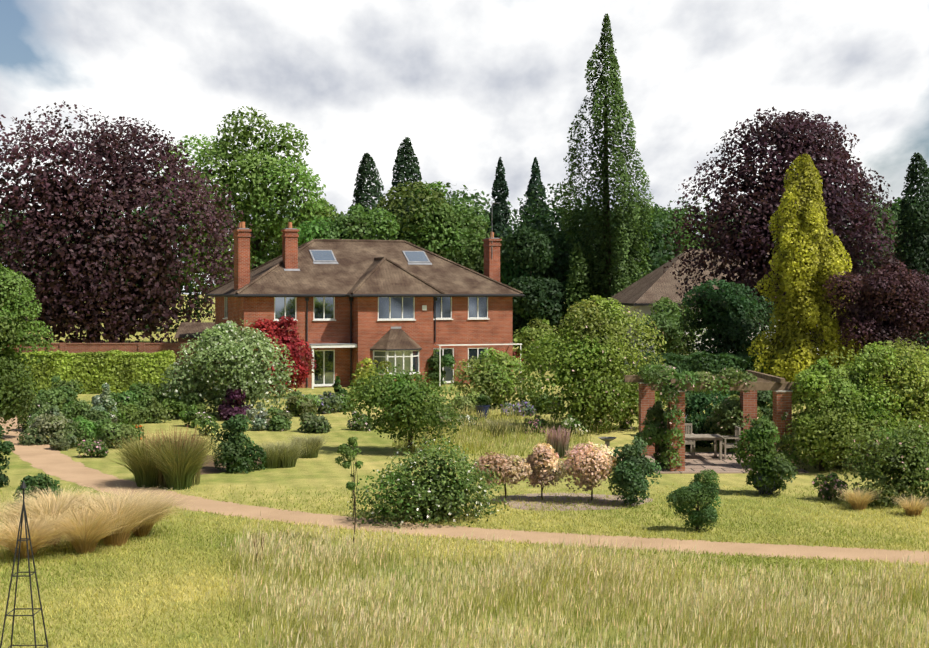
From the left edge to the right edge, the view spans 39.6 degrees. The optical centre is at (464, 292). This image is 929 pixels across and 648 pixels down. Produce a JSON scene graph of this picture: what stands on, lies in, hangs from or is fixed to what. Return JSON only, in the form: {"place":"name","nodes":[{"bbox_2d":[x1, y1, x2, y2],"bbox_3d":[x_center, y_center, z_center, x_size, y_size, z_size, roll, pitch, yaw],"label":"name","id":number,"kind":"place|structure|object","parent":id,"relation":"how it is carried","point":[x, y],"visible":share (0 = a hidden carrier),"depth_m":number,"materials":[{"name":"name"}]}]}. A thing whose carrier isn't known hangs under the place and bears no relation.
{"place":"outdoors","nodes":[
{"label":"outdoors","id":0,"kind":"place"},
{"bbox_2d":[108,425,222,489],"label":"ornamental grass","id":1,"kind":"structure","parent":0,"point":[179,471],"depth_m":34.15,"materials":[{"name":"green plant"}]},
{"bbox_2d":[254,439,308,468],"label":"ornamental grass","id":2,"kind":"object","parent":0,"point":[283,455],"depth_m":38.12,"materials":[{"name":"green plant"}]},
{"bbox_2d":[287,434,329,457],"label":"ornamental grass","id":3,"kind":"object","parent":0,"point":[314,445],"depth_m":40.42,"materials":[{"name":"green plant"}]},
{"bbox_2d":[0,294,928,647],"bbox_3d":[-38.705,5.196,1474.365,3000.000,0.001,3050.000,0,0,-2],"label":"lawn","id":4,"kind":"structure","parent":0,"point":[322,470],"depth_m":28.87,"materials":[{"name":"green plant"}]},
{"bbox_2d":[0,424,14,486],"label":"dark shrub","id":5,"kind":"object","parent":4,"relation":"on","point":[7,447],"visible":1,"depth_m":34.38,"materials":[{"name":"green plant"}]},
{"bbox_2d":[0,481,48,647],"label":"iron obelisk","id":6,"kind":"object","parent":4,"relation":"on","point":[23,485],"visible":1,"depth_m":16.91,"materials":[{"name":"black metal"}]},
{"bbox_2d":[0,263,55,434],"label":"tree","id":7,"kind":"object","parent":4,"relation":"on","point":[14,327],"visible":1,"depth_m":45.28,"materials":[{"name":"green plant"}]},
{"bbox_2d":[17,397,49,431],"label":"shrub","id":8,"kind":"object","parent":4,"relation":"on","point":[38,404],"visible":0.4,"depth_m":48.04,"materials":[{"name":"green plant"}]},
{"bbox_2d":[13,473,62,505],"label":"shrub","id":9,"kind":"object","parent":4,"relation":"on","point":[40,481],"visible":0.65,"depth_m":31.20,"materials":[{"name":"green plant"}]},
{"bbox_2d":[17,404,72,445],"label":"border shrub","id":10,"kind":"object","parent":4,"relation":"on","point":[43,425],"visible":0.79,"depth_m":44.10,"materials":[{"name":"green plant"}]},
{"bbox_2d":[0,508,93,559],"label":"ornamental grass","id":11,"kind":"object","parent":4,"relation":"on","point":[9,540],"depth_m":25.05,"materials":[{"name":"beige plant"}]},
{"bbox_2d":[0,488,101,546],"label":"ornamental grass","id":12,"kind":"object","parent":4,"relation":"on","point":[46,507],"depth_m":26.39,"materials":[{"name":"beige plant"}]},
{"bbox_2d":[14,485,102,512],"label":"ornamental grass","id":13,"kind":"object","parent":4,"relation":"on","point":[51,495],"depth_m":28.35,"materials":[{"name":"beige plant"}]},
{"bbox_2d":[34,376,83,405],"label":"border shrub","id":14,"kind":"object","parent":4,"relation":"on","point":[59,392],"visible":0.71,"depth_m":56.49,"materials":[{"name":"green plant"}]},
{"bbox_2d":[49,430,79,450],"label":"shrub","id":15,"kind":"object","parent":4,"relation":"on","point":[59,441],"visible":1,"depth_m":42.58,"materials":[{"name":"green plant"}]},
{"bbox_2d":[58,397,92,422],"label":"shrub","id":16,"kind":"object","parent":4,"relation":"on","point":[70,408],"visible":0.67,"depth_m":49.40,"materials":[{"name":"green plant"}]},
{"bbox_2d":[29,500,140,553],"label":"ornamental grass","id":17,"kind":"object","parent":4,"relation":"on","point":[82,544],"depth_m":25.57,"materials":[{"name":"beige plant"}]},
{"bbox_2d":[62,415,112,447],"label":"border shrub","id":18,"kind":"object","parent":4,"relation":"on","point":[82,428],"visible":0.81,"depth_m":43.28,"materials":[{"name":"green plant"}]},
{"bbox_2d":[2,349,176,393],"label":"hedge","id":19,"kind":"object","parent":4,"relation":"on","point":[119,371],"visible":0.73,"depth_m":65.89,"materials":[{"name":"green plant"}]},
{"bbox_2d":[76,438,108,457],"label":"flower clump","id":20,"kind":"object","parent":4,"relation":"on","point":[90,448],"visible":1,"depth_m":40.48,"materials":[{"name":"green plant"}]},
{"bbox_2d":[90,383,118,423],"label":"border shrub","id":21,"kind":"object","parent":4,"relation":"on","point":[97,401],"visible":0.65,"depth_m":48.49,"materials":[{"name":"green plant"}]},
{"bbox_2d":[56,488,171,546],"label":"ornamental grass","id":22,"kind":"object","parent":4,"relation":"on","point":[118,537],"depth_m":26.39,"materials":[{"name":"beige plant"}]},
{"bbox_2d":[8,342,221,380],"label":"garden wall","id":23,"kind":"structure","parent":4,"relation":"on","point":[141,347],"depth_m":74.35,"materials":[{"name":"brick"}]},
{"bbox_2d":[94,422,137,448],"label":"shrub","id":24,"kind":"object","parent":4,"relation":"on","point":[123,430],"visible":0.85,"depth_m":42.88,"materials":[{"name":"green plant"}]},
{"bbox_2d":[107,400,140,424],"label":"border shrub","id":25,"kind":"object","parent":4,"relation":"on","point":[124,415],"visible":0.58,"depth_m":49.62,"materials":[{"name":"green plant"}]},
{"bbox_2d":[0,100,255,342],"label":"copper beech tree","id":26,"kind":"object","parent":4,"relation":"on","point":[68,197],"visible":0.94,"depth_m":98.84,"materials":[{"name":"purple plant"}]},
{"bbox_2d":[62,186,220,330],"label":"tree","id":27,"kind":"object","parent":4,"relation":"on","point":[182,284],"visible":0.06,"depth_m":174.07,"materials":[{"name":"green plant"}]},
{"bbox_2d":[89,489,196,536],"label":"ornamental grass","id":28,"kind":"object","parent":4,"relation":"on","point":[145,528],"depth_m":27.40,"materials":[{"name":"beige plant"}]},
{"bbox_2d":[129,395,174,423],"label":"shrub","id":29,"kind":"object","parent":4,"relation":"on","point":[149,408],"visible":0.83,"depth_m":51.16,"materials":[{"name":"green plant"}]},
{"bbox_2d":[128,380,175,416],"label":"border shrub","id":30,"kind":"object","parent":4,"relation":"on","point":[139,390],"visible":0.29,"depth_m":53.23,"materials":[{"name":"green plant"}]},
{"bbox_2d":[161,388,206,416],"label":"border shrub","id":31,"kind":"object","parent":4,"relation":"on","point":[178,406],"visible":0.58,"depth_m":52.56,"materials":[{"name":"green plant"}]},
{"bbox_2d":[174,322,214,342],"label":"outbuilding","id":32,"kind":"structure","parent":4,"relation":"on","point":[191,329],"depth_m":80.27,"materials":[{"name":"brick"}]},
{"bbox_2d":[178,403,217,427],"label":"shrub","id":33,"kind":"object","parent":4,"relation":"on","point":[193,414],"visible":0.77,"depth_m":49.80,"materials":[{"name":"green plant"}]},
{"bbox_2d":[195,418,220,436],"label":"flower clump","id":34,"kind":"object","parent":4,"relation":"on","point":[213,427],"visible":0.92,"depth_m":46.63,"materials":[{"name":"green plant"}]},
{"bbox_2d":[196,455,261,474],"bbox_3d":[-8.156,5.192,38.912,4.258,0.001,4.457,0,0,-2],"label":"soil bed","id":35,"kind":"object","parent":4,"relation":"on","point":[209,468],"depth_m":38.23,"materials":[{"name":"brown soil"}]},
{"bbox_2d":[209,414,267,473],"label":"dark shrub","id":36,"kind":"object","parent":35,"relation":"on","point":[234,455],"visible":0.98,"depth_m":37.34,"materials":[{"name":"green plant"}]},
{"bbox_2d":[160,319,298,416],"bbox_3d":[-9.815,3.182,53.066,5.795,4.146,3.115,0,0,-2],"label":"silver shrub","id":37,"kind":"object","parent":4,"relation":"on","point":[234,352],"visible":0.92,"depth_m":53.00,"materials":[{"name":"green plant"}]},
{"bbox_2d":[216,388,250,420],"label":"purple shrub","id":38,"kind":"object","parent":4,"relation":"on","point":[226,410],"visible":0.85,"depth_m":52.27,"materials":[{"name":"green plant"}]},
{"bbox_2d":[155,106,343,293],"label":"lime tree","id":39,"kind":"object","parent":4,"relation":"on","point":[263,176],"visible":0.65,"depth_m":123.81,"materials":[{"name":"green plant"}]},
{"bbox_2d":[245,402,270,430],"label":"white shrub","id":40,"kind":"object","parent":4,"relation":"on","point":[260,420],"visible":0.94,"depth_m":48.40,"materials":[{"name":"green plant"}]},
{"bbox_2d":[180,187,336,298],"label":"tree","id":41,"kind":"object","parent":4,"relation":"on","point":[289,216],"visible":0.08,"depth_m":167.12,"materials":[{"name":"green plant"}]},
{"bbox_2d":[267,406,292,430],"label":"shrub","id":42,"kind":"object","parent":4,"relation":"on","point":[280,420],"visible":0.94,"depth_m":48.43,"materials":[{"name":"green plant"}]},
{"bbox_2d":[248,316,316,395],"bbox_3d":[-9.008,3.180,63.071,3.543,4.154,2.194,0,0,-2],"label":"red maple tree","id":43,"kind":"object","parent":4,"relation":"on","point":[289,340],"visible":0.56,"depth_m":63.19,"materials":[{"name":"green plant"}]},
{"bbox_2d":[284,390,321,416],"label":"border shrub","id":44,"kind":"object","parent":4,"relation":"on","point":[298,402],"visible":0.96,"depth_m":53.92,"materials":[{"name":"green plant"}]},
{"bbox_2d":[297,412,331,433],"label":"shrub","id":45,"kind":"object","parent":4,"relation":"on","point":[310,422],"visible":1,"depth_m":47.66,"materials":[{"name":"green plant"}]},
{"bbox_2d":[313,391,343,413],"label":"border shrub","id":46,"kind":"object","parent":4,"relation":"on","point":[330,402],"visible":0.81,"depth_m":55.17,"materials":[{"name":"green plant"}]},
{"bbox_2d":[296,203,399,245],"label":"tree","id":47,"kind":"object","parent":4,"relation":"on","point":[341,226],"visible":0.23,"depth_m":103.87,"materials":[{"name":"green plant"}]},
{"bbox_2d":[335,437,362,541],"bbox_3d":[-2.389,4.110,26.699,0.588,2.276,0.350,0,0,-8],"label":"tree sapling","id":48,"kind":"object","parent":4,"relation":"on","point":[350,453],"visible":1,"depth_m":26.71,"materials":[{"name":"green plant"}]},
{"bbox_2d":[205,202,524,388],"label":"house","id":49,"kind":"structure","parent":4,"relation":"on","point":[348,305],"depth_m":71.28,"materials":[{"name":"brick"}]},
{"bbox_2d":[350,153,387,236],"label":"conifer tree","id":50,"kind":"object","parent":4,"relation":"on","point":[364,172],"visible":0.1,"depth_m":116.88,"materials":[{"name":"green plant"}]},
{"bbox_2d":[349,357,390,393],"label":"yellow shrub","id":51,"kind":"object","parent":4,"relation":"on","point":[363,372],"depth_m":64.89,"materials":[{"name":"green plant"}]},
{"bbox_2d":[340,363,463,450],"bbox_3d":[-2.007,3.794,41.509,3.982,2.914,2.607,0,0,-2],"label":"shrub","id":52,"kind":"object","parent":4,"relation":"on","point":[412,405],"visible":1,"depth_m":41.21,"materials":[{"name":"green plant"}]},
{"bbox_2d":[386,137,423,241],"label":"conifer tree","id":53,"kind":"object","parent":4,"relation":"on","point":[407,161],"visible":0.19,"depth_m":117.05,"materials":[{"name":"green plant"}]},
{"bbox_2d":[347,437,508,529],"bbox_3d":[-0.806,4.280,29.202,3.755,1.938,2.323,0,0,-2],"label":"flowering shrub","id":54,"kind":"object","parent":4,"relation":"on","point":[450,495],"visible":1,"depth_m":29.13,"materials":[{"name":"green plant"}]},
{"bbox_2d":[370,181,508,278],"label":"tree","id":55,"kind":"object","parent":4,"relation":"on","point":[437,225],"visible":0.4,"depth_m":109.11,"materials":[{"name":"green plant"}]},
{"bbox_2d":[427,349,455,385],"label":"climber shrub","id":56,"kind":"object","parent":4,"relation":"on","point":[448,360],"visible":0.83,"depth_m":71.31,"materials":[{"name":"green plant"}]},
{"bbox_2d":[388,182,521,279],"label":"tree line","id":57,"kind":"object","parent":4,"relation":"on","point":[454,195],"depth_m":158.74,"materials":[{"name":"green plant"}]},
{"bbox_2d":[451,390,479,412],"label":"shrub","id":58,"kind":"object","parent":4,"relation":"on","point":[464,401],"visible":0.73,"depth_m":55.28,"materials":[{"name":"green plant"}]},
{"bbox_2d":[373,403,612,457],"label":"meadow grass","id":59,"kind":"structure","parent":4,"relation":"on","point":[474,434],"depth_m":45.02,"materials":[{"name":"green plant"}]},
{"bbox_2d":[450,347,544,409],"bbox_3d":[1.396,3.894,58.003,4.699,2.828,3.150,0,0,-33],"label":"shrub","id":60,"kind":"object","parent":4,"relation":"on","point":[491,368],"depth_m":57.46,"materials":[{"name":"green plant"}]},
{"bbox_2d":[483,157,519,347],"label":"conifer tree","id":61,"kind":"object","parent":4,"relation":"on","point":[499,187],"visible":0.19,"depth_m":111.52,"materials":[{"name":"green plant"}]},
{"bbox_2d":[473,451,532,502],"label":"standard shrub","id":62,"kind":"object","parent":4,"relation":"on","point":[503,466],"visible":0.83,"depth_m":31.54,"materials":[{"name":"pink plant"}]},
{"bbox_2d":[500,400,534,416],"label":"flower clump","id":63,"kind":"object","parent":4,"relation":"on","point":[528,408],"visible":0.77,"depth_m":54.16,"materials":[{"name":"purple plant"}]},
{"bbox_2d":[500,226,565,357],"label":"tree","id":64,"kind":"object","parent":4,"relation":"on","point":[538,300],"visible":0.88,"depth_m":98.39,"materials":[{"name":"green plant"}]},
{"bbox_2d":[513,317,564,369],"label":"shrub","id":65,"kind":"object","parent":4,"relation":"on","point":[531,332],"depth_m":86.81,"materials":[{"name":"green plant"}]},
{"bbox_2d":[517,157,563,346],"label":"conifer tree","id":66,"kind":"object","parent":4,"relation":"on","point":[533,183],"visible":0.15,"depth_m":111.63,"materials":[{"name":"green plant"}]},
{"bbox_2d":[527,390,561,413],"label":"shrub","id":67,"kind":"object","parent":4,"relation":"on","point":[541,397],"visible":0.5,"depth_m":55.37,"materials":[{"name":"green plant"}]},
{"bbox_2d":[545,427,570,457],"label":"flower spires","id":68,"kind":"object","parent":4,"relation":"on","point":[559,442],"visible":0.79,"depth_m":40.50,"materials":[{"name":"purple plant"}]},
{"bbox_2d":[493,493,652,510],"bbox_3d":[2.717,5.192,32.047,4.063,0.001,2.741,0,0,-2],"label":"gravel bed","id":69,"kind":"object","parent":4,"relation":"on","point":[549,497],"visible":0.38,"depth_m":32.02,"materials":[{"name":"beige gravel"}]},
{"bbox_2d":[521,442,565,499],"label":"standard shrub","id":70,"kind":"object","parent":69,"relation":"on","point":[544,461],"visible":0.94,"depth_m":31.92,"materials":[{"name":"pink plant"}]},
{"bbox_2d":[557,441,623,499],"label":"standard shrub","id":71,"kind":"object","parent":69,"relation":"on","point":[602,459],"visible":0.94,"depth_m":31.69,"materials":[{"name":"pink plant"}]},
{"bbox_2d":[474,182,681,352],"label":"tree","id":72,"kind":"object","parent":4,"relation":"on","point":[558,269],"visible":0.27,"depth_m":103.95,"materials":[{"name":"green plant"}]},
{"bbox_2d":[513,295,666,432],"bbox_3d":[4.786,2.672,47.831,5.926,5.155,3.460,0,0,-2],"label":"light green tree","id":73,"kind":"object","parent":4,"relation":"on","point":[598,383],"visible":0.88,"depth_m":47.66,"materials":[{"name":"green plant"}]},
{"bbox_2d":[554,13,654,348],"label":"poplar tree","id":74,"kind":"object","parent":4,"relation":"on","point":[604,174],"visible":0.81,"depth_m":98.92,"materials":[{"name":"green plant"}]},
{"bbox_2d":[605,436,661,504],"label":"shrub","id":75,"kind":"object","parent":4,"relation":"on","point":[631,470],"visible":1,"depth_m":31.32,"materials":[{"name":"green plant"}]},
{"bbox_2d":[613,201,706,275],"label":"green tree","id":76,"kind":"object","parent":4,"relation":"on","point":[670,212],"visible":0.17,"depth_m":109.54,"materials":[{"name":"green plant"}]},
{"bbox_2d":[635,296,706,355],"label":"tree","id":77,"kind":"object","parent":4,"relation":"on","point":[667,322],"visible":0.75,"depth_m":69.00,"materials":[{"name":"green plant"}]},
{"bbox_2d":[666,469,720,531],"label":"spiky shrub","id":78,"kind":"object","parent":4,"relation":"on","point":[698,492],"visible":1,"depth_m":27.88,"materials":[{"name":"green plant"}]},
{"bbox_2d":[636,363,756,470],"bbox_3d":[6.205,3.682,38.558,3.072,3.070,4.491,0,0,-41],"label":"climbing plant","id":79,"kind":"object","parent":4,"relation":"on","point":[651,372],"visible":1,"depth_m":37.33,"materials":[{"name":"green plant"}]},
{"bbox_2d":[685,391,739,448],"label":"shrub","id":80,"kind":"object","parent":4,"relation":"on","point":[697,404],"visible":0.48,"depth_m":43.04,"materials":[{"name":"green plant"}]},
{"bbox_2d":[678,278,777,355],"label":"green tree","id":81,"kind":"object","parent":4,"relation":"on","point":[725,310],"visible":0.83,"depth_m":65.29,"materials":[{"name":"green plant"}]},
{"bbox_2d":[703,394,762,452],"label":"shrub","id":82,"kind":"object","parent":4,"relation":"on","point":[726,418],"visible":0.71,"depth_m":41.50,"materials":[{"name":"green plant"}]},
{"bbox_2d":[657,193,835,249],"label":"tree","id":83,"kind":"object","parent":4,"relation":"on","point":[732,219],"depth_m":147.61,"materials":[{"name":"green plant"}]},
{"bbox_2d":[727,414,798,494],"bbox_3d":[7.604,4.192,32.906,1.684,2.116,1.148,0,0,-2],"label":"shrub","id":84,"kind":"object","parent":4,"relation":"on","point":[759,434],"visible":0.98,"depth_m":32.81,"materials":[{"name":"green plant"}]},
{"bbox_2d":[757,390,804,449],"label":"shrub","id":85,"kind":"object","parent":4,"relation":"on","point":[764,397],"visible":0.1,"depth_m":42.71,"materials":[{"name":"green plant"}]},
{"bbox_2d":[637,351,928,400],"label":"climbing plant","id":86,"kind":"object","parent":4,"relation":"on","point":[713,364],"visible":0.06,"depth_m":61.77,"materials":[{"name":"green plant"}]},
{"bbox_2d":[663,106,905,353],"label":"copper beech tree","id":87,"kind":"object","parent":4,"relation":"on","point":[749,252],"visible":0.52,"depth_m":77.36,"materials":[{"name":"purple plant"}]},
{"bbox_2d":[747,153,864,394],"bbox_3d":[16.526,-0.728,61.293,6.012,11.956,3.709,0,0,-2],"label":"golden conifer","id":88,"kind":"object","parent":4,"relation":"on","point":[795,336],"visible":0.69,"depth_m":61.20,"materials":[{"name":"yellow plant"}]},
{"bbox_2d":[781,358,866,470],"bbox_3d":[10.401,3.586,36.989,2.544,3.336,1.870,0,0,-2],"label":"shrub","id":89,"kind":"object","parent":4,"relation":"on","point":[815,428],"visible":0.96,"depth_m":36.94,"materials":[{"name":"green plant"}]},
{"bbox_2d":[811,472,847,499],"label":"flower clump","id":90,"kind":"object","parent":4,"relation":"on","point":[830,489],"visible":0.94,"depth_m":32.13,"materials":[{"name":"green plant"}]},
{"bbox_2d":[778,191,928,339],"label":"tree","id":91,"kind":"object","parent":4,"relation":"on","point":[896,206],"visible":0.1,"depth_m":135.99,"materials":[{"name":"green plant"}]},
{"bbox_2d":[836,486,882,509],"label":"grass tuft","id":92,"kind":"object","parent":4,"relation":"on","point":[858,500],"visible":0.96,"depth_m":30.75,"materials":[{"name":"beige plant"}]},
{"bbox_2d":[792,337,928,473],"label":"shrub","id":93,"kind":"object","parent":4,"relation":"on","point":[910,397],"visible":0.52,"depth_m":37.92,"materials":[{"name":"green plant"}]},
{"bbox_2d":[842,371,904,465],"bbox_3d":[11.881,3.798,37.767,2.304,2.920,1.762,0,0,-2],"label":"shrub","id":94,"kind":"object","parent":4,"relation":"on","point":[868,403],"visible":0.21,"depth_m":37.64,"materials":[{"name":"green plant"}]},
{"bbox_2d":[822,257,928,381],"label":"purple tree","id":95,"kind":"object","parent":4,"relation":"on","point":[906,317],"visible":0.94,"depth_m":59.22,"materials":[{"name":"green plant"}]},
{"bbox_2d":[837,418,928,509],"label":"shrub","id":96,"kind":"object","parent":4,"relation":"on","point":[904,473],"visible":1,"depth_m":31.37,"materials":[{"name":"green plant"}]},
{"bbox_2d":[886,152,928,353],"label":"conifer tree","id":97,"kind":"object","parent":4,"relation":"on","point":[920,236],"visible":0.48,"depth_m":71.85,"materials":[{"name":"green plant"}]},
{"bbox_2d":[891,495,928,516],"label":"grass tuft","id":98,"kind":"object","parent":4,"relation":"on","point":[914,507],"visible":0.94,"depth_m":29.92,"materials":[{"name":"beige plant"}]},
{"bbox_2d":[0,416,928,564],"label":"garden path","id":99,"kind":"structure","parent":0,"point":[46,458],"depth_m":28.36,"materials":[{"name":"beige gravel"}]},
{"bbox_2d":[0,0,928,293],"label":"sky","id":100,"kind":"structure","parent":0,"point":[471,84],"materials":[{"name":"white"}]},
{"bbox_2d":[203,510,928,647],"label":"meadow grass","id":101,"kind":"structure","parent":0,"point":[834,632],"depth_m":20.60,"materials":[{"name":"green plant"}]},
{"bbox_2d":[639,452,808,473],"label":"patio paving","id":102,"kind":"structure","parent":0,"point":[697,462],"depth_m":38.48,"materials":[{"name":"beige stone"}]},
{"bbox_2d":[634,400,666,467],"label":"climbing plant","id":103,"kind":"object","parent":102,"relation":"on","point":[654,423],"visible":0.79,"depth_m":37.89,"materials":[{"name":"green plant"}]},
{"bbox_2d":[685,434,723,459],"bbox_3d":[7.170,4.811,40.079,1.600,0.710,0.890,0,0,-2],"label":"garden table","id":104,"kind":"object","parent":102,"relation":"on","point":[715,437],"visible":0.56,"depth_m":39.74,"materials":[{"name":"brown wood"}]},
{"bbox_2d":[624,370,803,470],"bbox_3d":[7.540,3.856,39.339,4.800,2.720,4.100,0,0,-2],"label":"pergola","id":105,"kind":"object","parent":102,"relation":"on","point":[780,387],"visible":0.5,"depth_m":37.54,"materials":[{"name":"brick"}]},
{"bbox_2d":[772,412,801,466],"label":"shrub","id":106,"kind":"object","parent":102,"relation":"on","point":[781,446],"visible":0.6,"depth_m":37.04,"materials":[{"name":"green plant"}]},
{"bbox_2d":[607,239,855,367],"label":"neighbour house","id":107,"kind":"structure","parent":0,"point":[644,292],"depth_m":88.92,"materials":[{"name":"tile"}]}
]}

